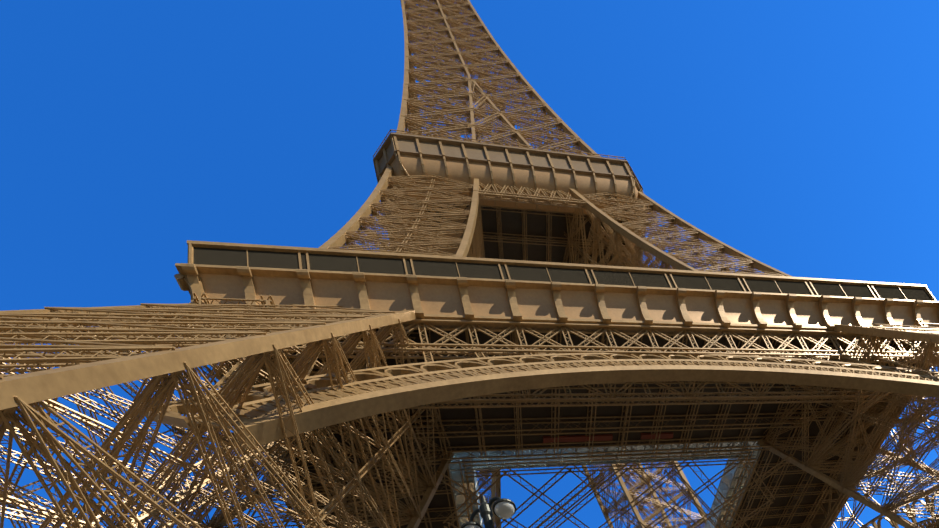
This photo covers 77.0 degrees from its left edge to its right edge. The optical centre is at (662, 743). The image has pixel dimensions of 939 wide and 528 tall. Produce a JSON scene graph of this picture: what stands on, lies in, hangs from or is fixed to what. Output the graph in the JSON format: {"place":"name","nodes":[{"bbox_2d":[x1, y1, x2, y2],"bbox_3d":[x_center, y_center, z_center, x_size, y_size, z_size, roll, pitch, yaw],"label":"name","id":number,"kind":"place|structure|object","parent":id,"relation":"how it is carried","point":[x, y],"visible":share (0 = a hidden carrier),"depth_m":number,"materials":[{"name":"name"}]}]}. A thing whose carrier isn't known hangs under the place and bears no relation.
{"place":"outdoors","nodes":[
{"label":"outdoors","id":0,"kind":"place"},
{"bbox_2d":[0,0,938,527],"label":"sky","id":1,"kind":"structure","parent":0,"point":[801,137],"materials":[{"name":"blue"}]},
{"label":"ground","id":2,"kind":"structure","parent":0,"visible":0},
{"bbox_2d":[0,0,938,527],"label":"beams","id":3,"kind":"structure","parent":2,"relation":"on","point":[46,384],"depth_m":49.49,"materials":[{"name":"brown metal"}]},
{"bbox_2d":[0,0,938,527],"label":"lattice girders","id":4,"kind":"object","parent":3,"relation":"attached to","point":[118,332],"visible":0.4,"depth_m":40.14,"materials":[{"name":"metal"}]},
{"bbox_2d":[129,182,938,527],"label":"support trusses","id":5,"kind":"object","parent":3,"relation":"attached to","point":[837,352],"visible":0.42,"depth_m":58.65,"materials":[{"name":"brown metal"}]},
{"bbox_2d":[146,353,938,527],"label":"tower arches","id":6,"kind":"structure","parent":3,"relation":"attached to","point":[374,391],"depth_m":40.16,"materials":[{"name":"brown metal"}]},
{"bbox_2d":[174,129,938,526],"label":"tower gallery trim","id":7,"kind":"structure","parent":3,"relation":"attached to","point":[188,277],"depth_m":49.55,"materials":[{"name":"brown metal"}]},
{"bbox_2d":[194,247,931,300],"bbox_3d":[-9.636,-29.772,83.366,70.500,2.640,70.500,-11,-21,-17],"label":"tower fence","id":8,"kind":"object","parent":7,"relation":"on","point":[236,257],"depth_m":49.02,"materials":[{"name":"black metal"}]},
{"bbox_2d":[198,154,938,327],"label":"tower frieze cove","id":9,"kind":"object","parent":3,"relation":"attached to","point":[439,299],"visible":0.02,"depth_m":51.45,"materials":[{"name":"paint"}]},
{"bbox_2d":[232,133,923,527],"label":"tower slabs","id":10,"kind":"structure","parent":3,"relation":"on","point":[452,149],"depth_m":82.53,"materials":[{"name":"brown metal"}]},
{"bbox_2d":[246,203,912,527],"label":"tower deck undersides","id":11,"kind":"object","parent":3,"relation":"attached to","point":[511,222],"visible":0.19,"depth_m":63.63,"materials":[{"name":"brown metal"}]},
{"bbox_2d":[449,441,759,527],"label":"glass barrier","id":12,"kind":"object","parent":3,"relation":"on","point":[726,479],"visible":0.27,"depth_m":66.91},
{"bbox_2d":[448,441,761,527],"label":"glass frames","id":13,"kind":"structure","parent":3,"relation":"on","point":[578,464],"depth_m":67.45,"materials":[{"name":"grey"}]},
{"bbox_2d":[543,432,741,527],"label":"red floor pavilion","id":14,"kind":"structure","parent":3,"relation":"on","point":[578,438],"depth_m":62.89,"materials":[{"name":"brown"}]},
{"bbox_2d":[461,495,515,527],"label":"street lamp post","id":15,"kind":"object","parent":2,"relation":"on","point":[485,509],"visible":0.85,"depth_m":9.06,"materials":[{"name":"grey metal"}]},
{"bbox_2d":[464,501,514,527],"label":"lamp globe","id":16,"kind":"object","parent":15,"relation":"attached to","point":[504,510],"visible":1,"depth_m":8.89,"materials":[{"name":"white glass"}]}
]}

